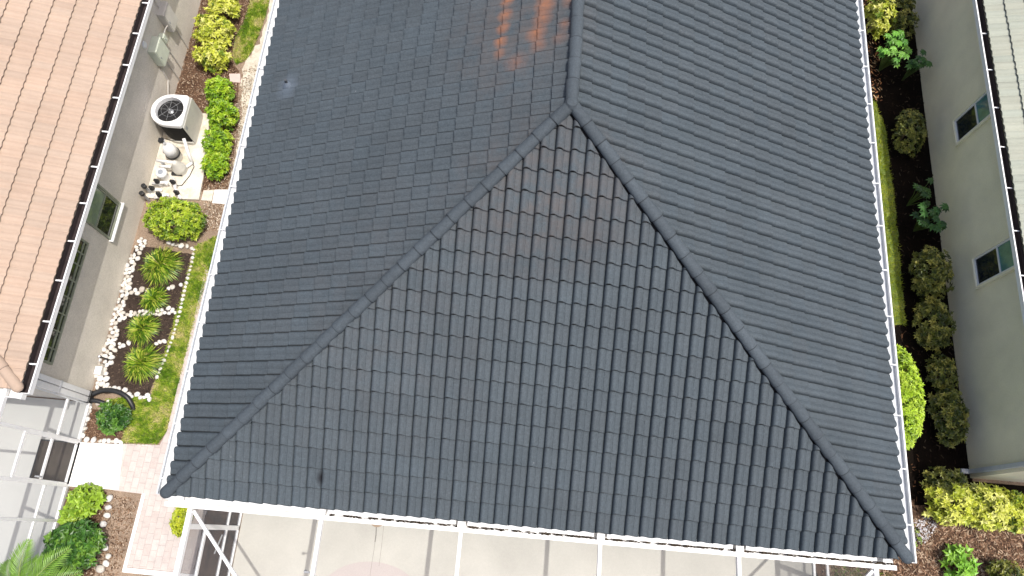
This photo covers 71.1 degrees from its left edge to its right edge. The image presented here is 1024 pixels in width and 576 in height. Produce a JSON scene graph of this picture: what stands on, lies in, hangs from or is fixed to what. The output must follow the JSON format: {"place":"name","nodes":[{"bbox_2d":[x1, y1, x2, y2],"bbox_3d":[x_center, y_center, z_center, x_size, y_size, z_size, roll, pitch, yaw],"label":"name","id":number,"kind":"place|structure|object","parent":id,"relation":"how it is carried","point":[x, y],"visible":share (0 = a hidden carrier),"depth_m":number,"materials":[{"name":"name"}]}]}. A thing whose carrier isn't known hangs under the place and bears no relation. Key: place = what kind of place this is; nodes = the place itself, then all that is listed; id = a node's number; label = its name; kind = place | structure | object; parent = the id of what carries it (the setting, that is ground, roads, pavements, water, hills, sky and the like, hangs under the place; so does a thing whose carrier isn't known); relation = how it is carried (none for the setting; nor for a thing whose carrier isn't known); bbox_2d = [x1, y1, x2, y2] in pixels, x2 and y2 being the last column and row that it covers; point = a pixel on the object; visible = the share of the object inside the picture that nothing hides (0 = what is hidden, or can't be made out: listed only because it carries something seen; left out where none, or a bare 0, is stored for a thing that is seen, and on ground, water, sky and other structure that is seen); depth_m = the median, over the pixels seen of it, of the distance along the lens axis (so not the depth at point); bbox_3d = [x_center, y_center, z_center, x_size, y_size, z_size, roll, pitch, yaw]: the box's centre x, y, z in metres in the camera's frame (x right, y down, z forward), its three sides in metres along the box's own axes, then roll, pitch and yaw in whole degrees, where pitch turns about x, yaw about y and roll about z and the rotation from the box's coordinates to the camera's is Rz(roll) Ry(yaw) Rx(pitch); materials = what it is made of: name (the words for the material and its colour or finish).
{"place":"outdoors","nodes":[
{"label":"outdoors","id":0,"kind":"place"},
{"bbox_2d":[105,235,216,444],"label":"lawn","id":1,"kind":"structure","parent":0,"point":[167,364],"depth_m":15.50,"materials":[{"name":"plant"}]},
{"bbox_2d":[114,270,208,571],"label":"paver path","id":2,"kind":"structure","parent":0,"point":[156,544],"depth_m":14.66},
{"bbox_2d":[169,507,192,537],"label":"clipped hedge","id":3,"kind":"object","parent":2,"relation":"on","point":[175,522],"visible":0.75,"depth_m":14.15,"materials":[{"name":"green plant"}]},
{"bbox_2d":[231,0,268,64],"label":"lawn","id":4,"kind":"structure","parent":0,"point":[245,45],"depth_m":18.48,"materials":[{"name":"plant"}]},
{"bbox_2d":[26,6,1023,575],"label":"ground","id":5,"kind":"structure","parent":0,"point":[156,240],"depth_m":15.33,"materials":[{"name":"soil"}]},
{"bbox_2d":[0,397,92,575],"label":"pool deck","id":6,"kind":"structure","parent":5,"relation":"on","point":[19,499],"depth_m":14.80,"materials":[{"name":"beige concrete"}]},
{"bbox_2d":[0,382,90,574],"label":"screen enclosure","id":7,"kind":"object","parent":6,"relation":"on","point":[26,430],"visible":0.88,"depth_m":13.88,"materials":[{"name":"white paint"}]},
{"bbox_2d":[10,431,77,483],"bbox_3d":[-9.088,3.329,13.973,0.090,1.765,0.880,5,71,1],"label":"door","id":8,"kind":"structure","parent":7,"relation":"in","point":[23,437],"depth_m":13.91,"materials":[{"name":"white paint"}]},
{"bbox_2d":[29,439,74,481],"bbox_3d":[-9.512,3.611,14.839,0.770,0.012,0.890,5,71,1],"label":"door mat","id":9,"kind":"object","parent":6,"relation":"on","point":[58,462],"depth_m":14.85,"materials":[{"name":"fabric"}]},
{"bbox_2d":[50,488,136,575],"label":"mulch chips","id":10,"kind":"object","parent":5,"relation":"on","point":[113,537],"visible":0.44,"depth_m":14.47,"materials":[{"name":"brown wood"}]},
{"bbox_2d":[0,538,83,575],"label":"palm","id":11,"kind":"object","parent":10,"relation":"on","point":[41,561],"visible":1,"depth_m":13.27,"materials":[{"name":"green plant"}]},
{"bbox_2d":[42,518,107,574],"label":"bush","id":12,"kind":"object","parent":10,"relation":"on","point":[83,540],"visible":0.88,"depth_m":13.81,"materials":[{"name":"green plant"}]},
{"bbox_2d":[56,502,98,524],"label":"broadleaf shrub","id":13,"kind":"object","parent":10,"relation":"on","point":[66,515],"visible":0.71,"depth_m":14.27,"materials":[{"name":"green plant"}]},
{"bbox_2d":[65,482,106,517],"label":"broadleaf shrub","id":14,"kind":"object","parent":10,"relation":"on","point":[78,497],"visible":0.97,"depth_m":14.35,"materials":[{"name":"green plant"}]},
{"bbox_2d":[82,397,107,404],"bbox_3d":[-8.811,2.423,15.254,0.547,0.240,0.138,8,71,2],"label":"drain hose","id":15,"kind":"object","parent":5,"relation":"on","point":[91,400],"visible":0.57,"depth_m":15.20,"materials":[{"name":"black plastic"}]},
{"bbox_2d":[68,442,123,489],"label":"white slab","id":16,"kind":"structure","parent":5,"relation":"on","point":[99,464],"depth_m":14.84,"materials":[{"name":"white concrete"}]},
{"bbox_2d":[94,366,103,375],"bbox_3d":[-8.903,1.792,15.466,0.155,0.152,0.190,5,71,1],"label":"junction box","id":17,"kind":"object","parent":5,"relation":"on","point":[98,370],"visible":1,"depth_m":15.40,"materials":[{"name":"beige plastic"}]},
{"bbox_2d":[95,564,104,572],"bbox_3d":[-8.163,5.563,14.189,0.212,0.119,0.161,17,82,14],"label":"stone","id":18,"kind":"object","parent":5,"relation":"on","point":[99,568],"visible":1,"depth_m":14.15,"materials":[{"name":"beige stone"}]},
{"bbox_2d":[0,0,200,399],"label":"house","id":19,"kind":"structure","parent":5,"relation":"on","point":[83,86],"depth_m":14.44,"materials":[{"name":"grey paint"}]},
{"bbox_2d":[24,375,87,401],"bbox_3d":[-8.997,1.976,14.077,0.113,2.510,0.124,5,71,1],"label":"downspout","id":20,"kind":"object","parent":19,"relation":"attached to","point":[58,389],"visible":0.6,"depth_m":14.23,"materials":[{"name":"white paint"}]},
{"bbox_2d":[25,369,89,395],"bbox_3d":[-8.987,1.858,14.118,0.113,2.510,0.124,5,71,1],"label":"downspout","id":21,"kind":"object","parent":19,"relation":"attached to","point":[60,383],"visible":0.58,"depth_m":14.28,"materials":[{"name":"white paint"}]},
{"bbox_2d":[30,231,88,364],"bbox_3d":[-8.851,0.176,14.044,0.035,0.700,2.580,5,71,1],"label":"window","id":22,"kind":"structure","parent":19,"relation":"in","point":[50,354],"depth_m":14.22,"materials":[{"name":"black glass"}]},
{"bbox_2d":[86,183,124,241],"bbox_3d":[-8.657,-1.642,15.152,0.090,1.230,0.940,5,71,1],"label":"window","id":23,"kind":"structure","parent":19,"relation":"in","point":[105,212],"depth_m":15.30,"materials":[{"name":"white glass"}]},
{"bbox_2d":[139,191,150,201],"bbox_3d":[-8.542,-2.130,16.678,0.110,0.411,0.107,5,71,1],"label":"capped pipe","id":24,"kind":"object","parent":19,"relation":"attached to","point":[141,193],"visible":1,"depth_m":16.55,"materials":[{"name":"black plastic"}]},
{"bbox_2d":[141,183,151,193],"bbox_3d":[-8.526,-2.308,16.741,0.110,0.411,0.107,5,71,1],"label":"capped pipe","id":25,"kind":"object","parent":19,"relation":"attached to","point":[143,185],"visible":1,"depth_m":16.59,"materials":[{"name":"black plastic"}]},
{"bbox_2d":[147,36,179,94],"bbox_3d":[-8.272,-5.189,17.155,0.213,1.530,0.825,5,71,1],"label":"electrical box","id":26,"kind":"object","parent":19,"relation":"attached to","point":[158,51],"visible":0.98,"depth_m":16.65,"materials":[{"name":"grey metal"}]},
{"bbox_2d":[156,37,169,65],"bbox_3d":[-8.159,-5.522,16.743,0.013,0.500,0.420,5,71,1],"label":"door","id":27,"kind":"structure","parent":26,"relation":"in","point":[162,51],"depth_m":16.73,"materials":[{"name":"grey metal"}]},
{"bbox_2d":[158,26,182,69],"bbox_3d":[-8.243,-5.849,17.496,0.153,1.320,0.426,5,71,1],"label":"electrical box","id":28,"kind":"object","parent":19,"relation":"attached to","point":[164,38],"visible":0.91,"depth_m":16.92,"materials":[{"name":"grey metal"}]},
{"bbox_2d":[154,0,188,48],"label":"electrical box","id":29,"kind":"object","parent":19,"relation":"attached to","point":[166,15],"visible":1,"depth_m":16.91,"materials":[{"name":"grey metal"}]},
{"bbox_2d":[164,3,177,31],"bbox_3d":[-8.100,-6.434,17.024,0.013,0.570,0.370,5,71,1],"label":"door","id":30,"kind":"structure","parent":29,"relation":"in","point":[169,14],"depth_m":17.01,"materials":[{"name":"grey metal"}]},
{"bbox_2d":[82,408,123,440],"bbox_3d":[-8.589,2.918,15.142,0.839,0.001,0.672,5,71,1],"label":"shrub bed","id":31,"kind":"object","parent":5,"relation":"on","point":[102,436],"visible":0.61,"depth_m":15.09,"materials":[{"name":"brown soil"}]},
{"bbox_2d":[94,398,132,435],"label":"shrub","id":32,"kind":"object","parent":31,"relation":"on","point":[119,416],"visible":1,"depth_m":14.89,"materials":[{"name":"green plant"}]},
{"bbox_2d":[103,560,109,566],"bbox_3d":[-8.063,5.475,14.226,0.122,0.087,0.151,-43,82,-13],"label":"stone","id":33,"kind":"object","parent":5,"relation":"on","point":[106,563],"visible":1,"depth_m":14.20,"materials":[{"name":"white stone"}]},
{"bbox_2d":[88,388,135,410],"bbox_3d":[-8.510,2.321,15.293,1.122,0.266,0.349,17,71,5],"label":"drain hose","id":34,"kind":"object","parent":5,"relation":"on","point":[125,396],"visible":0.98,"depth_m":15.22,"materials":[{"name":"black plastic"}]},
{"bbox_2d":[122,493,144,570],"bbox_3d":[-7.627,4.914,14.457,0.075,0.001,1.500,6,71,1],"label":"path edging","id":35,"kind":"object","parent":5,"relation":"on","point":[134,531],"visible":1,"depth_m":14.46,"materials":[{"name":"white concrete"}]},
{"bbox_2d":[99,245,191,395],"bbox_3d":[-8.146,0.693,15.924,1.375,0.001,3.479,5,71,1],"label":"dark bed","id":36,"kind":"object","parent":5,"relation":"on","point":[134,303],"visible":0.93,"depth_m":15.91,"materials":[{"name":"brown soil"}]},
{"bbox_2d":[124,312,160,348],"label":"grass tuft","id":37,"kind":"object","parent":36,"relation":"on","point":[142,328],"visible":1,"depth_m":15.66,"materials":[{"name":"green plant"}]},
{"bbox_2d":[121,343,166,386],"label":"grass tuft","id":38,"kind":"object","parent":36,"relation":"on","point":[140,362],"visible":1,"depth_m":15.36,"materials":[{"name":"green plant"}]},
{"bbox_2d":[138,285,170,315],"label":"grass tuft","id":39,"kind":"object","parent":36,"relation":"on","point":[151,299],"visible":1,"depth_m":15.90,"materials":[{"name":"green plant"}]},
{"bbox_2d":[138,244,182,286],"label":"grass tuft","id":40,"kind":"object","parent":36,"relation":"on","point":[159,265],"visible":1,"depth_m":16.07,"materials":[{"name":"green plant"}]},
{"bbox_2d":[122,568,172,575],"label":"path edging","id":41,"kind":"object","parent":5,"relation":"on","point":[145,572],"visible":0.75,"depth_m":14.21,"materials":[{"name":"white concrete"}]},
{"bbox_2d":[141,196,207,241],"bbox_3d":[-7.653,-1.581,16.263,1.468,0.909,1.103,5,71,1],"label":"round shrub","id":42,"kind":"object","parent":5,"relation":"on","point":[186,221],"visible":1,"depth_m":16.03,"materials":[{"name":"green plant"}]},
{"bbox_2d":[146,113,209,200],"bbox_3d":[-7.904,-3.180,17.282,1.260,0.100,2.380,5,71,1],"label":"utility pad","id":43,"kind":"object","parent":5,"relation":"on","point":[190,188],"visible":0.41,"depth_m":17.08,"materials":[{"name":"concrete"}]},
{"bbox_2d":[148,185,162,192],"bbox_3d":[-8.408,-2.321,16.794,0.338,0.238,0.117,5,71,1],"label":"diverter valve","id":44,"kind":"object","parent":43,"relation":"on","point":[153,189],"visible":0.99,"depth_m":16.80,"materials":[{"name":"white paint"}]},
{"bbox_2d":[151,179,169,187],"bbox_3d":[-8.267,-2.460,16.792,0.338,0.338,0.118,2,71,0],"label":"diverter valve","id":45,"kind":"object","parent":43,"relation":"on","point":[157,182],"visible":1,"depth_m":16.76,"materials":[{"name":"white paint"}]},
{"bbox_2d":[154,192,169,198],"bbox_3d":[-8.202,-2.163,16.732,0.337,0.258,0.117,-20,72,-8],"label":"diverter valve","id":46,"kind":"object","parent":43,"relation":"on","point":[159,194],"visible":0.91,"depth_m":16.72,"materials":[{"name":"white paint"}]},
{"bbox_2d":[158,138,182,161],"bbox_3d":[-8.059,-3.239,16.879,0.372,0.686,0.344,5,71,1],"label":"pool filter","id":47,"kind":"object","parent":43,"relation":"on","point":[171,151],"visible":0.96,"depth_m":16.76,"materials":[{"name":"beige plastic"}]},
{"bbox_2d":[169,177,177,189],"bbox_3d":[-7.929,-2.439,16.811,0.117,0.298,0.337,-7,71,-3],"label":"diverter valve","id":48,"kind":"object","parent":43,"relation":"on","point":[173,183],"visible":0.91,"depth_m":16.76,"materials":[{"name":"white paint"}]},
{"bbox_2d":[155,137,193,185],"bbox_3d":[-7.961,-2.984,16.896,0.749,0.496,1.102,5,71,1],"label":"pool pump","id":49,"kind":"object","parent":43,"relation":"on","point":[179,168],"visible":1,"depth_m":16.87,"materials":[{"name":"beige plastic"}]},
{"bbox_2d":[151,94,202,144],"bbox_3d":[-8.003,-4.023,17.061,0.829,0.850,0.844,5,71,1],"label":"air conditioner","id":50,"kind":"object","parent":43,"relation":"on","point":[177,117],"visible":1,"depth_m":16.80,"materials":[{"name":"beige plastic"}]},
{"bbox_2d":[173,190,181,199],"bbox_3d":[-7.840,-2.230,16.772,0.117,0.238,0.337,-32,74,-11],"label":"diverter valve","id":51,"kind":"object","parent":43,"relation":"on","point":[177,193],"visible":1,"depth_m":16.72,"materials":[{"name":"white paint"}]},
{"bbox_2d":[201,190,213,201],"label":"stepping slab","id":52,"kind":"structure","parent":5,"relation":"on","point":[207,195],"depth_m":16.92,"materials":[{"name":"concrete"}]},
{"bbox_2d":[175,0,251,191],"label":"mulch bed","id":53,"kind":"object","parent":5,"relation":"on","point":[196,71],"visible":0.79,"depth_m":18.02,"materials":[{"name":"brown wood"}]},
{"bbox_2d":[192,42,232,74],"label":"variegated shrub","id":54,"kind":"object","parent":53,"relation":"on","point":[208,56],"visible":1,"depth_m":17.62,"materials":[{"name":"yellow plant"}]},
{"bbox_2d":[191,7,237,50],"bbox_3d":[-7.480,-6.513,18.011,1.015,0.854,1.053,27,73,8],"label":"variegated shrub","id":55,"kind":"object","parent":53,"relation":"on","point":[207,31],"visible":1,"depth_m":17.80,"materials":[{"name":"yellow plant"}]},
{"bbox_2d":[199,150,230,180],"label":"green shrub","id":56,"kind":"object","parent":53,"relation":"on","point":[220,166],"visible":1,"depth_m":16.74,"materials":[{"name":"green plant"}]},
{"bbox_2d":[200,126,233,155],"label":"green shrub","id":57,"kind":"object","parent":53,"relation":"on","point":[214,141],"visible":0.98,"depth_m":16.86,"materials":[{"name":"green plant"}]},
{"bbox_2d":[204,74,235,101],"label":"green shrub","id":58,"kind":"object","parent":53,"relation":"on","point":[216,87],"visible":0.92,"depth_m":17.32,"materials":[{"name":"green plant"}]},
{"bbox_2d":[204,98,239,130],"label":"green shrub","id":59,"kind":"object","parent":53,"relation":"on","point":[216,108],"visible":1,"depth_m":17.09,"materials":[{"name":"green plant"}]},
{"bbox_2d":[208,0,241,18],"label":"variegated shrub","id":60,"kind":"object","parent":53,"relation":"on","point":[230,8],"visible":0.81,"depth_m":18.11,"materials":[{"name":"yellow plant"}]},
{"bbox_2d":[229,74,240,82],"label":"stepping slab","id":61,"kind":"structure","parent":53,"relation":"on","point":[235,78],"depth_m":17.99,"materials":[{"name":"beige concrete"}]},
{"bbox_2d":[202,187,228,230],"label":"leaf litter","id":62,"kind":"object","parent":5,"relation":"on","point":[212,213],"visible":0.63,"depth_m":16.78,"materials":[{"name":"brown plant"}]},
{"bbox_2d":[212,190,227,203],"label":"stepping slab","id":63,"kind":"structure","parent":5,"relation":"on","point":[219,196],"depth_m":16.91,"materials":[{"name":"white concrete"}]},
{"bbox_2d":[223,0,272,208],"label":"sand strip","id":64,"kind":"object","parent":5,"relation":"on","point":[252,60],"visible":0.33,"depth_m":18.10,"materials":[{"name":"beige sand"}]},
{"bbox_2d":[217,64,255,188],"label":"leaf litter","id":65,"kind":"object","parent":64,"relation":"on","point":[239,117],"visible":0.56,"depth_m":17.70,"materials":[{"name":"brown plant"}]},
{"bbox_2d":[231,513,812,575],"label":"pool deck","id":66,"kind":"structure","parent":5,"relation":"on","point":[269,545],"depth_m":14.39,"materials":[{"name":"beige concrete"}]},
{"bbox_2d":[329,561,408,575],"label":"deck inlay","id":67,"kind":"object","parent":66,"relation":"on","point":[366,569],"visible":1,"depth_m":14.26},
{"bbox_2d":[173,508,878,575],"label":"screen enclosure","id":68,"kind":"object","parent":66,"relation":"on","point":[208,542],"visible":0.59,"depth_m":12.72,"materials":[{"name":"white paint"}]},
{"bbox_2d":[857,499,1023,575],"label":"mulch bed","id":69,"kind":"object","parent":5,"relation":"on","point":[920,512],"visible":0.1,"depth_m":14.63,"materials":[{"name":"brown wood"}]},
{"bbox_2d":[913,524,922,552],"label":"ground cover","id":70,"kind":"object","parent":69,"relation":"on","point":[918,534],"visible":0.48,"depth_m":14.55,"materials":[{"name":"green plant"}]},
{"bbox_2d":[914,516,936,543],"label":"pale gravel","id":71,"kind":"structure","parent":69,"relation":"on","point":[924,529],"depth_m":14.70,"materials":[{"name":"white gravel"}]},
{"bbox_2d":[938,543,981,575],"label":"bush","id":72,"kind":"object","parent":69,"relation":"on","point":[953,553],"visible":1,"depth_m":14.19,"materials":[{"name":"green plant"}]},
{"bbox_2d":[984,559,1023,575],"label":"bush","id":73,"kind":"object","parent":69,"relation":"on","point":[1004,564],"visible":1,"depth_m":14.11,"materials":[{"name":"green plant"}]},
{"bbox_2d":[863,0,1023,521],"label":"mulch bed","id":74,"kind":"object","parent":5,"relation":"on","point":[908,220],"visible":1,"depth_m":16.92,"materials":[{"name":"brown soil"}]},
{"bbox_2d":[863,0,882,100],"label":"mulch chips","id":75,"kind":"object","parent":74,"relation":"on","point":[872,41],"visible":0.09,"depth_m":18.44,"materials":[{"name":"brown wood"}]},
{"bbox_2d":[864,0,897,40],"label":"variegated shrub","id":76,"kind":"object","parent":74,"relation":"on","point":[879,25],"visible":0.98,"depth_m":18.14,"materials":[{"name":"yellow plant"}]},
{"bbox_2d":[877,30,911,70],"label":"broadleaf plant","id":77,"kind":"object","parent":74,"relation":"on","point":[893,41],"visible":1,"depth_m":17.55,"materials":[{"name":"green plant"}]},
{"bbox_2d":[882,0,919,39],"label":"olive shrub","id":78,"kind":"object","parent":74,"relation":"on","point":[903,17],"visible":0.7,"depth_m":18.20,"materials":[{"name":"green plant"}]},
{"bbox_2d":[894,325,921,511],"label":"mulch chips","id":79,"kind":"object","parent":74,"relation":"on","point":[902,335],"visible":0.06,"depth_m":15.10,"materials":[{"name":"brown wood"}]},
{"bbox_2d":[891,108,926,157],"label":"olive shrub","id":80,"kind":"object","parent":74,"relation":"on","point":[909,120],"visible":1,"depth_m":17.16,"materials":[{"name":"green plant"}]},
{"bbox_2d":[896,343,925,450],"bbox_3d":[7.809,2.277,14.853,1.080,1.517,2.324,5,71,1],"label":"bright hedge","id":81,"kind":"object","parent":74,"relation":"on","point":[910,388],"visible":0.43,"depth_m":14.24,"materials":[{"name":"green plant"}]},
{"bbox_2d":[901,49,932,80],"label":"broadleaf plant","id":82,"kind":"object","parent":74,"relation":"on","point":[917,64],"visible":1,"depth_m":17.57,"materials":[{"name":"green plant"}]},
{"bbox_2d":[906,178,933,207],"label":"broadleaf plant","id":83,"kind":"object","parent":74,"relation":"on","point":[924,192],"visible":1,"depth_m":16.56,"materials":[{"name":"green plant"}]},
{"bbox_2d":[910,202,948,232],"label":"broadleaf plant","id":84,"kind":"object","parent":74,"relation":"on","point":[923,221],"visible":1,"depth_m":16.12,"materials":[{"name":"green plant"}]},
{"bbox_2d":[908,245,954,298],"bbox_3d":[9.401,-0.330,16.074,0.850,0.971,1.220,5,71,1],"label":"olive shrub","id":85,"kind":"object","parent":74,"relation":"on","point":[924,284],"visible":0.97,"depth_m":15.83,"materials":[{"name":"green plant"}]},
{"bbox_2d":[912,292,956,354],"bbox_3d":[9.292,0.780,15.742,0.866,0.867,1.348,5,71,1],"label":"olive shrub","id":86,"kind":"object","parent":74,"relation":"on","point":[929,304],"visible":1,"depth_m":15.58,"materials":[{"name":"green plant"}]},
{"bbox_2d":[925,353,958,392],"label":"olive shrub","id":87,"kind":"object","parent":74,"relation":"on","point":[940,364],"visible":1,"depth_m":15.28,"materials":[{"name":"green plant"}]},
{"bbox_2d":[920,466,968,491],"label":"olive shrub","id":88,"kind":"object","parent":74,"relation":"on","point":[939,482],"visible":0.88,"depth_m":14.53,"materials":[{"name":"green plant"}]},
{"bbox_2d":[925,383,969,447],"bbox_3d":[9.227,2.680,15.090,0.778,0.847,1.378,5,71,1],"label":"olive shrub","id":89,"kind":"object","parent":74,"relation":"on","point":[951,412],"visible":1,"depth_m":14.90,"materials":[{"name":"green plant"}]},
{"bbox_2d":[922,477,981,526],"bbox_3d":[8.957,4.321,14.503,1.191,0.867,0.993,5,71,1],"label":"variegated shrub","id":90,"kind":"object","parent":74,"relation":"on","point":[951,516],"visible":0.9,"depth_m":14.33,"materials":[{"name":"yellow plant"}]},
{"bbox_2d":[953,481,1017,531],"bbox_3d":[9.509,4.393,14.435,1.272,0.965,0.990,5,71,1],"label":"variegated shrub","id":91,"kind":"object","parent":74,"relation":"on","point":[997,499],"visible":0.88,"depth_m":14.24,"materials":[{"name":"yellow plant"}]},
{"bbox_2d":[991,486,1023,534],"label":"variegated shrub","id":92,"kind":"object","parent":74,"relation":"on","point":[1015,498],"visible":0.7,"depth_m":14.36,"materials":[{"name":"yellow plant"}]},
{"bbox_2d":[911,0,1023,481],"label":"house","id":93,"kind":"structure","parent":5,"relation":"on","point":[972,81],"depth_m":15.28,"materials":[{"name":"beige paint"}]},
{"bbox_2d":[954,92,989,141],"bbox_3d":[10.289,-3.818,15.950,0.035,1.320,0.600,5,71,1],"label":"window","id":94,"kind":"structure","parent":93,"relation":"in","point":[978,111],"depth_m":16.02,"materials":[{"name":"glass"}]},
{"bbox_2d":[973,238,1013,285],"bbox_3d":[10.001,-0.544,14.806,0.035,1.320,0.640,5,71,1],"label":"window","id":95,"kind":"structure","parent":93,"relation":"in","point":[998,259],"depth_m":14.87,"materials":[{"name":"glass"}]},
{"bbox_2d":[156,0,916,569],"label":"house","id":96,"kind":"structure","parent":0,"point":[608,272],"depth_m":11.96,"materials":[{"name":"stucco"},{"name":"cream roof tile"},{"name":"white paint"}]},
{"bbox_2d":[872,99,907,325],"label":"lawn","id":97,"kind":"structure","parent":0,"point":[885,172],"depth_m":16.98,"materials":[{"name":"plant"}]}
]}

